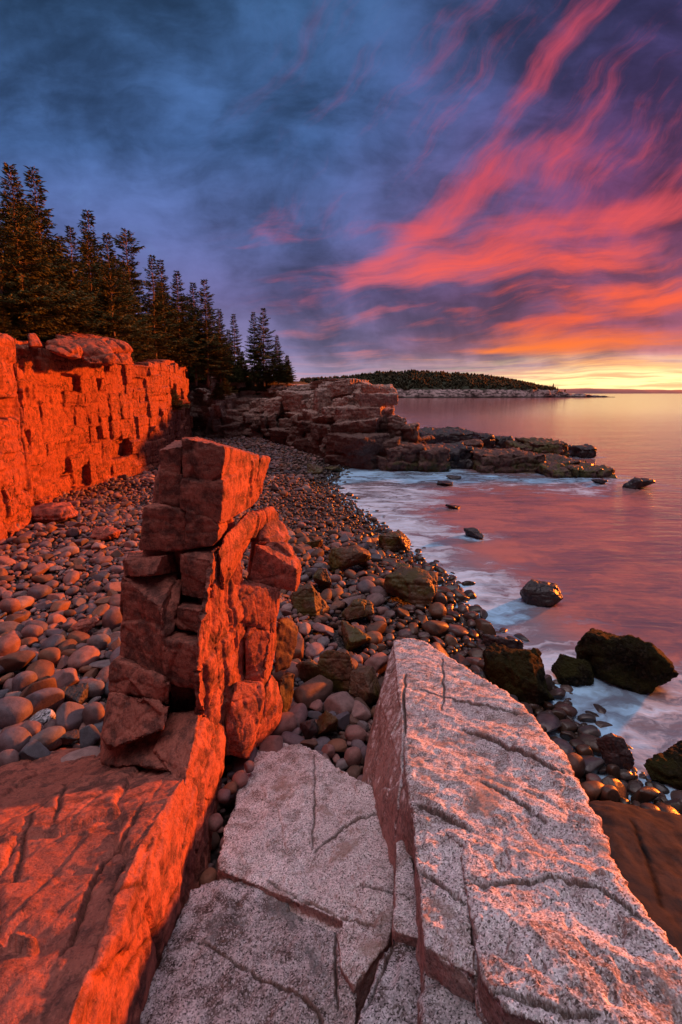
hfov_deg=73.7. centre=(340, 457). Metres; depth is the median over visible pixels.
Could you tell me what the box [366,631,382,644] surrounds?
cobble
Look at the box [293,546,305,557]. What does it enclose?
cobble
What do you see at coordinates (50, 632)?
cobble
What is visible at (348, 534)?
cobble
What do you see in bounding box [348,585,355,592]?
cobble
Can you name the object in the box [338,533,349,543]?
cobble
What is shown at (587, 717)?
cobble
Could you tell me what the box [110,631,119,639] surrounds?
cobble
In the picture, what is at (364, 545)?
cobble
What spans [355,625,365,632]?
cobble
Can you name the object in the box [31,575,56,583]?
cobble
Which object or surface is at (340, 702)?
cobble
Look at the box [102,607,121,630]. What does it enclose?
cobble
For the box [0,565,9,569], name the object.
cobble
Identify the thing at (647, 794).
cobble
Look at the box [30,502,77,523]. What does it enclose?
boulder
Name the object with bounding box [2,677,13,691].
cobble
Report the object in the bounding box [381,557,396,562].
cobble
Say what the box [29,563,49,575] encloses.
cobble
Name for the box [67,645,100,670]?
cobble
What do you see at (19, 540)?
cobble
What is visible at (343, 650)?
cobble
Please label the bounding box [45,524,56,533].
cobble
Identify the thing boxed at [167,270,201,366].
spruce tree
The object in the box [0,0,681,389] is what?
sky
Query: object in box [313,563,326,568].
cobble
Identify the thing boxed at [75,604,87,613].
cobble
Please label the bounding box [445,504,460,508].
boulder
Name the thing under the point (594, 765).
cobble
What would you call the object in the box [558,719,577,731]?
cobble
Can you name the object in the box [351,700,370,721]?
cobble
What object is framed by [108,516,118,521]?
cobble
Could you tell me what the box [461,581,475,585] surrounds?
cobble
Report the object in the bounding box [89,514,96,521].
cobble
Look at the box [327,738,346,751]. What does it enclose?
cobble
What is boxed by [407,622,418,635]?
cobble
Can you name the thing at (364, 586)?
cobble
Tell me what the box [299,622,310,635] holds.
cobble
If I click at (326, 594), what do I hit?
cobble
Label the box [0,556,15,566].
cobble
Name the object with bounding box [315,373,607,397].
island
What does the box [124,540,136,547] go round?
cobble
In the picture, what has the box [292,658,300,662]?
cobble
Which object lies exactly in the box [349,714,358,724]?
cobble
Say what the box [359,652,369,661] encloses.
cobble
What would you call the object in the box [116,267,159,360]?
spruce tree
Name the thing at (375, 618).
cobble
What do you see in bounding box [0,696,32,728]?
cobble
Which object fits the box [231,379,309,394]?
forest ground
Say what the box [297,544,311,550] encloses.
cobble
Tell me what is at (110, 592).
cobble
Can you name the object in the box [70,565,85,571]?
cobble
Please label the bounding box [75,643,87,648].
cobble
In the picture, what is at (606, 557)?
sea
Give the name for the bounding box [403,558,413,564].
cobble
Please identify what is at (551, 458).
shore rock
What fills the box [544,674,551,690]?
cobble
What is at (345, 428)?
headland
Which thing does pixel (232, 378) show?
spruce tree
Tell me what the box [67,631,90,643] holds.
cobble
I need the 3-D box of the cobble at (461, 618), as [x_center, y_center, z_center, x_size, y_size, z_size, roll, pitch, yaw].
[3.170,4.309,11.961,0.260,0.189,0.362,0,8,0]
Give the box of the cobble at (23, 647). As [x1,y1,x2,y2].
[18,645,30,650]
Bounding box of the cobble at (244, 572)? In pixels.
[242,569,247,576]
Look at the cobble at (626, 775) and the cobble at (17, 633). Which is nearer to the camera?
the cobble at (626, 775)
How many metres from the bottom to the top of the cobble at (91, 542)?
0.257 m
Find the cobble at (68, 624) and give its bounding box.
[62,618,76,631]
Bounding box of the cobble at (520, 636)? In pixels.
[514,633,529,641]
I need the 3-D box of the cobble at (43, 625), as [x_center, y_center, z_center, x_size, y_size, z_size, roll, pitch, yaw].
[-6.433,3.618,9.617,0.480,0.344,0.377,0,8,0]
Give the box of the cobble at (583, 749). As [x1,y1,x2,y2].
[576,744,592,755]
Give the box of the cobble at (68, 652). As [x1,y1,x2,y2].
[60,649,75,656]
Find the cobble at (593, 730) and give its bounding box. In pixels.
[577,725,600,736]
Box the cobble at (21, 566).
[12,562,27,571]
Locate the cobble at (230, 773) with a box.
[227,770,234,777]
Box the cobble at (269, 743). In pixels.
[259,735,282,751]
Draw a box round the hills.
[558,388,681,392]
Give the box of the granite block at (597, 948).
[460,839,681,1023]
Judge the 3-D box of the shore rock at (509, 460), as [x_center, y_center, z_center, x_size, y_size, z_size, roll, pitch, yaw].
[13.102,0.488,36.623,5.640,2.439,5.374,0,8,0]
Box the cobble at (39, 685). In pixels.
[19,677,56,697]
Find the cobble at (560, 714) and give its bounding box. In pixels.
[552,708,566,719]
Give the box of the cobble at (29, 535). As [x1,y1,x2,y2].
[19,531,35,540]
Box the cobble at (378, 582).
[373,578,384,586]
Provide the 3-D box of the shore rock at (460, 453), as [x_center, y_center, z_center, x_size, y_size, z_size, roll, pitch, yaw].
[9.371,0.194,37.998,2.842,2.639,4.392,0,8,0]
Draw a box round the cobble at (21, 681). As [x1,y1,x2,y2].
[12,671,37,691]
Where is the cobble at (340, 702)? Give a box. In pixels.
[323,691,354,714]
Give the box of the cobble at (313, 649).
[304,642,324,659]
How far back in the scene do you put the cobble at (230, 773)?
6.20 m
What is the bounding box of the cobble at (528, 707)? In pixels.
[520,702,532,714]
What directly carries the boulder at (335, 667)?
on the beach
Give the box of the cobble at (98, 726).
[94,721,102,731]
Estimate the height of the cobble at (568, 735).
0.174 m
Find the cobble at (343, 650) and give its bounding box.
[338,649,348,653]
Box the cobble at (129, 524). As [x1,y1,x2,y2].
[124,522,137,527]
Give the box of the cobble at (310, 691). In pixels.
[293,675,332,709]
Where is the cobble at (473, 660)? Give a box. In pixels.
[466,657,480,665]
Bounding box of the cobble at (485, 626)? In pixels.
[474,619,495,634]
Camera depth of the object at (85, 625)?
9.63 m
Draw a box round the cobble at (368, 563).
[359,561,372,566]
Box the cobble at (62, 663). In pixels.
[57,655,68,669]
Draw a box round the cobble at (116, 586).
[105,582,120,593]
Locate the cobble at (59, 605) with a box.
[49,600,70,611]
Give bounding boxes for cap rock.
[27,333,43,347]
[45,338,82,358]
[55,332,115,365]
[101,336,132,364]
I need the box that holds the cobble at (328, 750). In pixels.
[321,744,334,758]
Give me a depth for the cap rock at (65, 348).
17.66 m
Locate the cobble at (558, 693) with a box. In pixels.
[549,688,565,698]
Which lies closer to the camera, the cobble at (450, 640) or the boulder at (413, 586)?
the cobble at (450, 640)
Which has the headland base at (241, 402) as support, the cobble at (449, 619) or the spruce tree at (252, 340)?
the spruce tree at (252, 340)
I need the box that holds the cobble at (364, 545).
[358,543,368,548]
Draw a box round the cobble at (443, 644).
[432,636,446,647]
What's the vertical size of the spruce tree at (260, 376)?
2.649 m
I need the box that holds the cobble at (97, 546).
[91,542,106,551]
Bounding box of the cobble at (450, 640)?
[444,634,457,645]
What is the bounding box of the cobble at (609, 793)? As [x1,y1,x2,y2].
[598,785,619,801]
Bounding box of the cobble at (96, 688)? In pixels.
[88,680,104,697]
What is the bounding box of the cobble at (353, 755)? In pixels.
[344,746,361,766]
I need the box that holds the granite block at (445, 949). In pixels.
[412,812,475,1002]
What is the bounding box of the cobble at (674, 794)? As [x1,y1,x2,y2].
[670,790,681,801]
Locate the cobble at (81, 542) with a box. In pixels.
[74,538,88,546]
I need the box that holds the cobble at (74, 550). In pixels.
[59,546,78,556]
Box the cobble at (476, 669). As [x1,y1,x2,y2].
[470,665,482,674]
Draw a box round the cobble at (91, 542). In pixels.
[87,540,100,544]
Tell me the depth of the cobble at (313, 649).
9.51 m
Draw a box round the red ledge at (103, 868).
[0,745,224,1023]
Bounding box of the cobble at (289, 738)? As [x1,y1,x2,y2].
[281,731,304,744]
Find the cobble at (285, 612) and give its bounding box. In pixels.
[279,608,291,616]
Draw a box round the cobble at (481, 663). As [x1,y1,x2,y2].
[478,659,483,669]
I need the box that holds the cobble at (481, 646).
[476,644,485,650]
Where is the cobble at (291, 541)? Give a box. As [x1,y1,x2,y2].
[288,539,296,543]
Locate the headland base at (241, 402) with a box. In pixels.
[189,372,426,443]
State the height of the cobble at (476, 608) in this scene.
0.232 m
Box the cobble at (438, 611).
[428,603,446,620]
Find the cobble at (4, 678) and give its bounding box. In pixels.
[0,673,13,687]
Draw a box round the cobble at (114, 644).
[107,636,120,650]
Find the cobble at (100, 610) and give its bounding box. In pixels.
[91,603,109,617]
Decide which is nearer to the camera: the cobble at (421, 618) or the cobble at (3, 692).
the cobble at (3, 692)
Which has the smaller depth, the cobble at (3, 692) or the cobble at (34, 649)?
the cobble at (3, 692)
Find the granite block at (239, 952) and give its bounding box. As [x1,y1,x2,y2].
[140,878,357,1023]
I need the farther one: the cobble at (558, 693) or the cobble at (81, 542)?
the cobble at (81, 542)
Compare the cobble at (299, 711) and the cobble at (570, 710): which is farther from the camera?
the cobble at (570, 710)
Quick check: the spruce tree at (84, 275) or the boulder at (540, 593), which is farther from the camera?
the spruce tree at (84, 275)
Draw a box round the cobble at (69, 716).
[56,701,83,731]
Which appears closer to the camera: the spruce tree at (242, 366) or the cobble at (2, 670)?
the cobble at (2, 670)
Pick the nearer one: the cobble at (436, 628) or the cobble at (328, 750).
the cobble at (328, 750)
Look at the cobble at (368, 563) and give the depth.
15.26 m
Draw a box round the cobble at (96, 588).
[86,584,102,592]
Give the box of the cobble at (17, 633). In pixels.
[6,630,22,639]
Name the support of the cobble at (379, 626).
on the beach
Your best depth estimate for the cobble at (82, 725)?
7.12 m
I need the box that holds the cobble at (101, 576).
[91,571,108,581]
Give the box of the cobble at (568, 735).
[559,731,575,740]
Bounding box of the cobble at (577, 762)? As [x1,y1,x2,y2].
[567,752,585,780]
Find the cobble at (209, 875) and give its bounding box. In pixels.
[199,867,216,885]
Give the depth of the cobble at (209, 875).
4.55 m
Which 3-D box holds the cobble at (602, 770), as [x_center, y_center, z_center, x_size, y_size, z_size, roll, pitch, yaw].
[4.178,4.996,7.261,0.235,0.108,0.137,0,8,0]
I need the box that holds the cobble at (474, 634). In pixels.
[468,630,478,639]
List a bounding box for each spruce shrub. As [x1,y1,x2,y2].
[171,390,188,410]
[206,383,230,400]
[213,378,238,394]
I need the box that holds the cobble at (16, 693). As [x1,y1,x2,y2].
[5,691,20,696]
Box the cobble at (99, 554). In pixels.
[92,551,104,557]
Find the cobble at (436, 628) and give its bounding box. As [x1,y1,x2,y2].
[422,620,448,636]
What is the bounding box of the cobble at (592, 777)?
[586,773,602,783]
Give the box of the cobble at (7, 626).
[0,621,22,633]
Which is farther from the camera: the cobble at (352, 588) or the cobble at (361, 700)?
the cobble at (352, 588)
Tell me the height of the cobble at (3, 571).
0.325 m
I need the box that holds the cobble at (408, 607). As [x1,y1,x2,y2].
[402,604,415,611]
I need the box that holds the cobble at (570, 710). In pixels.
[554,701,577,717]
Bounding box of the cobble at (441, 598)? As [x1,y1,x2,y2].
[432,593,446,604]
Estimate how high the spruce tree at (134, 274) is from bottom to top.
10.295 m
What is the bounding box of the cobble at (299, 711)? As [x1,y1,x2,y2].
[288,703,307,727]
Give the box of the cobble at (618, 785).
[602,775,628,801]
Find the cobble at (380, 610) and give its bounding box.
[375,606,388,615]
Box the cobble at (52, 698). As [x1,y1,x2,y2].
[25,687,64,718]
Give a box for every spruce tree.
[0,162,78,342]
[0,208,45,340]
[0,308,22,339]
[2,216,71,340]
[3,199,75,325]
[8,213,103,334]
[12,165,95,339]
[55,236,70,281]
[57,225,101,333]
[60,266,103,333]
[73,232,119,335]
[75,209,132,310]
[76,271,101,334]
[88,232,144,355]
[100,259,153,357]
[110,228,155,346]
[115,332,135,362]
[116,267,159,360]
[129,262,162,355]
[129,339,143,361]
[137,310,159,357]
[140,255,177,358]
[143,320,155,358]
[146,349,153,359]
[150,280,184,360]
[151,286,189,362]
[152,260,181,359]
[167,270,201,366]
[180,296,195,337]
[182,282,211,385]
[185,279,232,385]
[188,361,194,382]
[197,315,222,357]
[205,309,238,384]
[223,358,241,382]
[224,314,245,365]
[225,329,234,383]
[239,351,248,382]
[241,312,266,385]
[242,364,250,381]
[244,308,284,385]
[247,367,257,382]
[254,360,267,382]
[265,357,282,383]
[268,335,287,384]
[273,359,285,383]
[277,355,297,383]
[279,362,293,383]
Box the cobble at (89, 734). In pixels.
[79,724,99,747]
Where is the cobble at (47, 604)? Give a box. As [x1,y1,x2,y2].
[33,600,52,611]
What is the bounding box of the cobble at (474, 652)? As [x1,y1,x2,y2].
[468,648,482,658]
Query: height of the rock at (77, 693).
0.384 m
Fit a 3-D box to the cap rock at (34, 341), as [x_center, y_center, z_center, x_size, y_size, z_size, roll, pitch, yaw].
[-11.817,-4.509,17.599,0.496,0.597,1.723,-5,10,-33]
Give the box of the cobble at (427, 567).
[422,564,433,570]
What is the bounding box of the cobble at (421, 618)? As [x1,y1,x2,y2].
[416,614,428,623]
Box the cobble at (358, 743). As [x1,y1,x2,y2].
[351,739,364,748]
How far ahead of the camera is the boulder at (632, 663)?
9.31 m
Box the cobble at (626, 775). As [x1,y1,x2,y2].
[619,769,633,781]
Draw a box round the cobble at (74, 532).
[65,527,79,537]
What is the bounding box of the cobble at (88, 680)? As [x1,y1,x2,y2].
[77,678,96,683]
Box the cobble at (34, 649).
[27,647,39,652]
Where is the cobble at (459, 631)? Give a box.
[448,624,468,638]
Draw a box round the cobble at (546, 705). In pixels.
[542,701,554,709]
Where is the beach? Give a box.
[0,439,598,868]
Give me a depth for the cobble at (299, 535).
17.88 m
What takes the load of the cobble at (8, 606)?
on the beach
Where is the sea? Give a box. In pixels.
[327,393,681,803]
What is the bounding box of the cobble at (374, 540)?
[371,537,377,544]
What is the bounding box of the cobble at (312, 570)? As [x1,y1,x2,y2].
[304,567,316,576]
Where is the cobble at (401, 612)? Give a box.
[393,606,409,619]
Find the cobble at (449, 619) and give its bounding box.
[440,615,455,623]
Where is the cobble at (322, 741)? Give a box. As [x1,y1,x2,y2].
[316,736,329,746]
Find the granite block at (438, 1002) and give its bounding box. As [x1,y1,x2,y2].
[417,969,481,1023]
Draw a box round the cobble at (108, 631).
[92,628,111,636]
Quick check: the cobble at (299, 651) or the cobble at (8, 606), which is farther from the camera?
the cobble at (8, 606)
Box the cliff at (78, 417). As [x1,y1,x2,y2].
[0,333,192,539]
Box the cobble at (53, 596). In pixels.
[46,593,64,600]
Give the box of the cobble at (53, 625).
[48,623,59,628]
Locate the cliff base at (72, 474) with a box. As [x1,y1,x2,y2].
[13,338,174,491]
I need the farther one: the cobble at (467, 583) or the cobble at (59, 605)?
the cobble at (467, 583)
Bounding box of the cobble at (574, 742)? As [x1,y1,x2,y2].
[569,739,584,746]
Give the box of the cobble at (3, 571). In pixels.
[0,568,7,575]
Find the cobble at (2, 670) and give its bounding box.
[0,656,4,673]
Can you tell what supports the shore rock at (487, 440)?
in the sea
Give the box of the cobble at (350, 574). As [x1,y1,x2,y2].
[344,569,358,579]
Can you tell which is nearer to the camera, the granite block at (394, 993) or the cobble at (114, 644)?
the granite block at (394, 993)
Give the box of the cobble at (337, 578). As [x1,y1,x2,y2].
[329,574,341,582]
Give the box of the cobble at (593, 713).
[585,710,598,716]
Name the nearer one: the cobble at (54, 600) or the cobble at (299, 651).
the cobble at (299, 651)
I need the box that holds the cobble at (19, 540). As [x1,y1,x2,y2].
[13,536,28,544]
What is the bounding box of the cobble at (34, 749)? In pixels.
[19,739,50,760]
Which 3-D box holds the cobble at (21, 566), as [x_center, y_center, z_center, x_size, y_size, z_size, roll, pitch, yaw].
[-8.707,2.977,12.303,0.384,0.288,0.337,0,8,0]
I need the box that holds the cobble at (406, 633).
[397,628,411,637]
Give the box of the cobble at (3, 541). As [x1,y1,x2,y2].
[0,538,6,544]
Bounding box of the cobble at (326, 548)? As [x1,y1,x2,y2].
[322,546,329,552]
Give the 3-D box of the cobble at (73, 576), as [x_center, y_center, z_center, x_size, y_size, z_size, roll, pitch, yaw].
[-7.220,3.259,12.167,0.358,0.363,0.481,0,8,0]
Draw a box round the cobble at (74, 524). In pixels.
[68,521,85,527]
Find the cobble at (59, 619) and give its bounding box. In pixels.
[47,613,66,624]
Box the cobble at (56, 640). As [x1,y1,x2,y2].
[40,634,65,649]
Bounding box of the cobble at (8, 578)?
[0,575,16,582]
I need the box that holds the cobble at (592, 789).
[581,781,603,801]
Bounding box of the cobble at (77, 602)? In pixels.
[73,598,85,607]
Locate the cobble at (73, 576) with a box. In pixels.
[63,570,79,585]
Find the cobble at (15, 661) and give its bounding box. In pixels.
[0,650,35,672]
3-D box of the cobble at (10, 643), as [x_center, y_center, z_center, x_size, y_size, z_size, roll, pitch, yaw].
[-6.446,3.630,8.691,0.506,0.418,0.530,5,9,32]
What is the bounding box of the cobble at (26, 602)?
[15,596,33,610]
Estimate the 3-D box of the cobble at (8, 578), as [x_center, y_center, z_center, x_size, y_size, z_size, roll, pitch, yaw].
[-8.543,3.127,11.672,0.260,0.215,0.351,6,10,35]
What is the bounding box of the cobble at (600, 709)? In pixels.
[593,704,605,713]
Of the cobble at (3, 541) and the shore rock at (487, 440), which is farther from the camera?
the shore rock at (487, 440)
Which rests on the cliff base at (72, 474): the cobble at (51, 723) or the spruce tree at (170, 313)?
the spruce tree at (170, 313)
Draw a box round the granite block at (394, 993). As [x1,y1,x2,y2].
[357,938,420,1023]
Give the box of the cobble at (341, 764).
[335,758,348,770]
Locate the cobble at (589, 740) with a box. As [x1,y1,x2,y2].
[576,734,600,755]
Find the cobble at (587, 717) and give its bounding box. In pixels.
[577,713,595,722]
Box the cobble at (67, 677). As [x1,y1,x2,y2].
[50,668,78,687]
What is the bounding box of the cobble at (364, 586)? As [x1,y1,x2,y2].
[356,579,374,594]
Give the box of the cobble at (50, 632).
[45,628,66,636]
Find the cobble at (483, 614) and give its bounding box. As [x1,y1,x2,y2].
[480,609,487,618]
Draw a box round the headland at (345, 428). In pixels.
[189,376,434,470]
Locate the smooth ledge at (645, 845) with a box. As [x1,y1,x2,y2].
[588,800,681,955]
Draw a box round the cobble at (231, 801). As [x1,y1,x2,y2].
[218,789,238,806]
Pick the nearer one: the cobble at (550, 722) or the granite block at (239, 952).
the granite block at (239, 952)
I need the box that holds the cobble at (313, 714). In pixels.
[307,711,321,718]
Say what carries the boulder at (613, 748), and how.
on the beach
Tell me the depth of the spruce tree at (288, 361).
48.98 m
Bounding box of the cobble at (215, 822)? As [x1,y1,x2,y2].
[208,813,222,831]
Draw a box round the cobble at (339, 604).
[331,600,344,609]
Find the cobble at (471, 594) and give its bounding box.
[464,590,476,598]
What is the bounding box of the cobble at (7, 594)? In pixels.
[1,590,13,599]
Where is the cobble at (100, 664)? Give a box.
[89,659,110,668]
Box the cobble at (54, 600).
[51,597,65,602]
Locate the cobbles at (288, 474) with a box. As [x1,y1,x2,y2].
[0,436,681,871]
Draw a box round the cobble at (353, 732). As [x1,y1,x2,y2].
[345,725,366,741]
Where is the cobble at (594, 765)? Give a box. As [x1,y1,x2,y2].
[580,755,604,776]
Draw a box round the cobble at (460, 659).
[452,654,469,667]
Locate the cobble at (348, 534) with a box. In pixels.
[337,532,353,537]
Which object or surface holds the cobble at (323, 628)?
on the beach
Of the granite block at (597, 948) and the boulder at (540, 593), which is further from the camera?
the boulder at (540, 593)
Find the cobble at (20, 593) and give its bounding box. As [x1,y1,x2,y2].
[14,591,26,597]
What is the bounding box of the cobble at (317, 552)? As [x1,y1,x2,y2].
[311,548,323,558]
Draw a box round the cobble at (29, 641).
[20,637,38,646]
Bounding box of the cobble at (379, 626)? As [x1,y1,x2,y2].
[366,621,386,634]
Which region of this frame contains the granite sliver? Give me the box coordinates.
[392,840,417,947]
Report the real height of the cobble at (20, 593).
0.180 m
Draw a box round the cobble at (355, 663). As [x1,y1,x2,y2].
[351,658,358,669]
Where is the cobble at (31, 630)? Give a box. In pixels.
[20,624,42,638]
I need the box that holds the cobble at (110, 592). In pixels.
[107,589,118,595]
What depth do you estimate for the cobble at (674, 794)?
6.80 m
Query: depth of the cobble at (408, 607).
12.22 m
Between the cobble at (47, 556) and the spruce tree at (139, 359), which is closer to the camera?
the cobble at (47, 556)
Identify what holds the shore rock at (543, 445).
in the sea
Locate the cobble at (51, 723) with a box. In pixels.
[44,719,55,727]
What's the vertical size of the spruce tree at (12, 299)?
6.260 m
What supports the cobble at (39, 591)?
on the beach
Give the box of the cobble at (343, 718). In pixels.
[335,711,349,729]
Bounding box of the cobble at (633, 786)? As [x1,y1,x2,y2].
[627,780,642,795]
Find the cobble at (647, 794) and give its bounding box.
[630,786,660,802]
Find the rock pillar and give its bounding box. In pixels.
[100,436,301,799]
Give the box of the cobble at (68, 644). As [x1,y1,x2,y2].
[58,639,77,651]
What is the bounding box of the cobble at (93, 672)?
[83,668,98,677]
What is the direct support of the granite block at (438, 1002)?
on the beach
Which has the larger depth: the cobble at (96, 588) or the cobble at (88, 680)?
the cobble at (96, 588)
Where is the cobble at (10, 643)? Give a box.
[0,634,20,655]
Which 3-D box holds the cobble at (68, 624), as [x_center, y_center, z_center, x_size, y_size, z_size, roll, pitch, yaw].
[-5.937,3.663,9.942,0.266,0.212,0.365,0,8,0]
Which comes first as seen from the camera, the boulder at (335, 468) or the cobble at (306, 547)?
the cobble at (306, 547)
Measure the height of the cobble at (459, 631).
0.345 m
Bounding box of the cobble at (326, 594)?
[320,588,331,599]
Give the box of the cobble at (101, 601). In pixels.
[93,596,110,606]
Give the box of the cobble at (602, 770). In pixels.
[598,766,605,773]
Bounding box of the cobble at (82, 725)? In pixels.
[78,722,85,730]
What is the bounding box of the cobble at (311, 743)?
[300,739,317,748]
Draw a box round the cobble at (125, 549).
[121,547,133,552]
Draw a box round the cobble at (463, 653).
[453,651,466,657]
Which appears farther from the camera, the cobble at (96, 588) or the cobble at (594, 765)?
the cobble at (96, 588)
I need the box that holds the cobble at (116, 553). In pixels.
[110,550,123,557]
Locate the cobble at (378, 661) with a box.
[364,652,387,674]
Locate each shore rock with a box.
[377,407,394,432]
[385,443,426,470]
[387,414,406,437]
[401,422,419,442]
[417,444,450,471]
[418,426,476,443]
[435,442,472,468]
[459,439,482,448]
[470,447,545,473]
[473,432,495,448]
[494,436,513,448]
[505,440,533,452]
[515,437,568,457]
[536,462,581,477]
[544,453,580,464]
[567,444,596,457]
[567,460,616,477]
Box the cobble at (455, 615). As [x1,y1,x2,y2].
[446,610,459,619]
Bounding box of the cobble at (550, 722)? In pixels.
[536,711,561,733]
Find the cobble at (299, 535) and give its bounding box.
[295,532,306,538]
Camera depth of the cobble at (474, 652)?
10.22 m
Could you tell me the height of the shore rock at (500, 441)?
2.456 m
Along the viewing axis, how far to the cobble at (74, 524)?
16.40 m
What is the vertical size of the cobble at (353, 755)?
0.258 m
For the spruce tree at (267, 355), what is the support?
on the headland base at (241, 402)
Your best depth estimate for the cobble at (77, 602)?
11.01 m
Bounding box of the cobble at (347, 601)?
[341,595,361,606]
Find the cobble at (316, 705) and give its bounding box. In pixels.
[309,699,322,711]
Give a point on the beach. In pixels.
(338, 639)
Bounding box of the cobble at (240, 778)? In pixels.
[232,770,247,788]
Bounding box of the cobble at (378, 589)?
[370,586,387,596]
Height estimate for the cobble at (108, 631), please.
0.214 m
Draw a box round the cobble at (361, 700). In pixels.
[354,697,370,711]
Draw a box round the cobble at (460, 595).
[451,588,469,601]
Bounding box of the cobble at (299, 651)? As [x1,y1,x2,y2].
[292,638,303,660]
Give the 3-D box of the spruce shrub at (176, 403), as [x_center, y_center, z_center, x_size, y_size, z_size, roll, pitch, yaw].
[-12.673,-4.357,34.826,2.621,1.611,2.182,0,8,0]
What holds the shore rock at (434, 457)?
on the beach
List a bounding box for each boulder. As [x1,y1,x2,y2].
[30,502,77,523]
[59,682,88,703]
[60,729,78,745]
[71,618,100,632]
[90,525,120,539]
[271,482,280,492]
[275,617,297,671]
[279,672,294,712]
[290,583,329,619]
[296,659,319,682]
[300,719,318,739]
[304,539,322,548]
[307,463,323,474]
[313,568,331,587]
[316,710,337,734]
[317,650,352,691]
[324,466,342,471]
[328,545,370,571]
[341,599,373,620]
[341,620,370,650]
[348,666,380,704]
[378,530,410,552]
[383,566,437,605]
[396,562,409,568]
[437,481,452,485]
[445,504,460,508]
[446,475,461,479]
[464,527,483,538]
[482,634,523,648]
[482,643,554,705]
[520,579,562,606]
[551,654,594,685]
[575,628,678,694]
[591,478,607,483]
[596,733,634,770]
[622,477,654,488]
[643,740,681,789]
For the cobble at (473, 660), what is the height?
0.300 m
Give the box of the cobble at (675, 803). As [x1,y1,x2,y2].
[664,798,681,813]
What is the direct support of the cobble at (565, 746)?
on the beach
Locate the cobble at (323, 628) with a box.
[312,622,333,636]
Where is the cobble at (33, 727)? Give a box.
[20,720,44,735]
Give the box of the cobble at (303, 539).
[296,536,309,542]
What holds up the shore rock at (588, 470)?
in the sea
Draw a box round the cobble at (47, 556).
[38,554,53,559]
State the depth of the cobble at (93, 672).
8.38 m
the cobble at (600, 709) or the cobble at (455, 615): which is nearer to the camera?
the cobble at (600, 709)
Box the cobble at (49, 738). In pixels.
[29,726,65,750]
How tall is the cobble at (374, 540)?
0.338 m
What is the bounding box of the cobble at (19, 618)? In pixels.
[5,614,28,622]
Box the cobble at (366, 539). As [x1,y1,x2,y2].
[361,537,371,542]
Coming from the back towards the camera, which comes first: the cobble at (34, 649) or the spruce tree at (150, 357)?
the spruce tree at (150, 357)
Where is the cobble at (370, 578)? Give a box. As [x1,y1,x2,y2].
[359,576,374,581]
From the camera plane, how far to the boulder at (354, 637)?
10.05 m
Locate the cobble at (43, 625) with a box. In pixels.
[24,620,47,632]
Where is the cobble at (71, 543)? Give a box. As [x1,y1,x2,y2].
[67,541,77,546]
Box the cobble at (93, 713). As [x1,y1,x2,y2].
[82,702,104,725]
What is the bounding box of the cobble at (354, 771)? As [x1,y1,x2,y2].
[346,765,360,778]
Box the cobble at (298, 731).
[292,727,301,734]
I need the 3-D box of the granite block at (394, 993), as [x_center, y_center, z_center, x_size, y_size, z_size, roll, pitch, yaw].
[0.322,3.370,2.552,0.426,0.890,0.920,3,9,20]
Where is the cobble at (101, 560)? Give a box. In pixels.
[93,556,111,564]
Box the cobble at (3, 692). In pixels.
[0,689,9,698]
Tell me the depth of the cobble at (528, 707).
8.49 m
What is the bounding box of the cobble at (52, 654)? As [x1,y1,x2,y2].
[37,647,60,665]
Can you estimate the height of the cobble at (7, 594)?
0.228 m
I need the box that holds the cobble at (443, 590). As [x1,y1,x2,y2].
[437,586,450,595]
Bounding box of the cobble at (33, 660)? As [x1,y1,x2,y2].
[30,653,38,663]
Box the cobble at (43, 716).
[28,708,55,724]
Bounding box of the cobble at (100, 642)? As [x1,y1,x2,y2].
[88,634,110,650]
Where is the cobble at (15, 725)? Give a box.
[0,720,29,733]
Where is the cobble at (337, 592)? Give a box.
[331,588,343,600]
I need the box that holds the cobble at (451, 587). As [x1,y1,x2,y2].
[444,585,458,590]
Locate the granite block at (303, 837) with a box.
[217,743,393,1022]
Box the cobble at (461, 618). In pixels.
[457,615,465,622]
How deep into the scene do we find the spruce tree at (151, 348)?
34.25 m
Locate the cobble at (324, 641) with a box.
[316,636,329,646]
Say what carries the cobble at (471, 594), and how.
on the beach
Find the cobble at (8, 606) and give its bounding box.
[0,598,20,614]
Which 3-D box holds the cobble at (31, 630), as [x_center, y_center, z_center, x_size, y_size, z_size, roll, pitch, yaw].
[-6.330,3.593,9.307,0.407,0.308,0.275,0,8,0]
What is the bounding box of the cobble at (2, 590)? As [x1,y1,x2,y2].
[0,587,5,598]
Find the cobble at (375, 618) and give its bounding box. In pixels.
[372,615,385,622]
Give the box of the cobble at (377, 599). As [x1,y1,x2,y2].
[365,593,384,607]
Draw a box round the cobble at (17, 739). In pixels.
[0,726,31,752]
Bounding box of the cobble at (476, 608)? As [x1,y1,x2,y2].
[468,605,481,612]
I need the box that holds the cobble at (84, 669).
[79,665,92,672]
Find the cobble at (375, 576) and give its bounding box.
[366,573,382,579]
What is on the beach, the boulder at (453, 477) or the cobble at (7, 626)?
the cobble at (7, 626)
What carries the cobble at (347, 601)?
on the beach
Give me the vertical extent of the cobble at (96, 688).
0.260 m
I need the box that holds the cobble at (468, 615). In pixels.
[463,611,478,621]
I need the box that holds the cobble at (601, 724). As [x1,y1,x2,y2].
[595,721,612,727]
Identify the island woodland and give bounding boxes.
[300,369,556,390]
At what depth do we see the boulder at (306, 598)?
11.26 m
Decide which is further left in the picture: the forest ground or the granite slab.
the forest ground
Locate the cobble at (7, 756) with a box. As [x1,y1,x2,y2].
[0,749,19,766]
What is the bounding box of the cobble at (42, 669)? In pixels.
[25,659,54,681]
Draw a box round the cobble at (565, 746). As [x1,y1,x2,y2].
[552,738,574,754]
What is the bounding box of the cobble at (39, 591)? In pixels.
[27,584,52,601]
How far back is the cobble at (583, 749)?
7.46 m

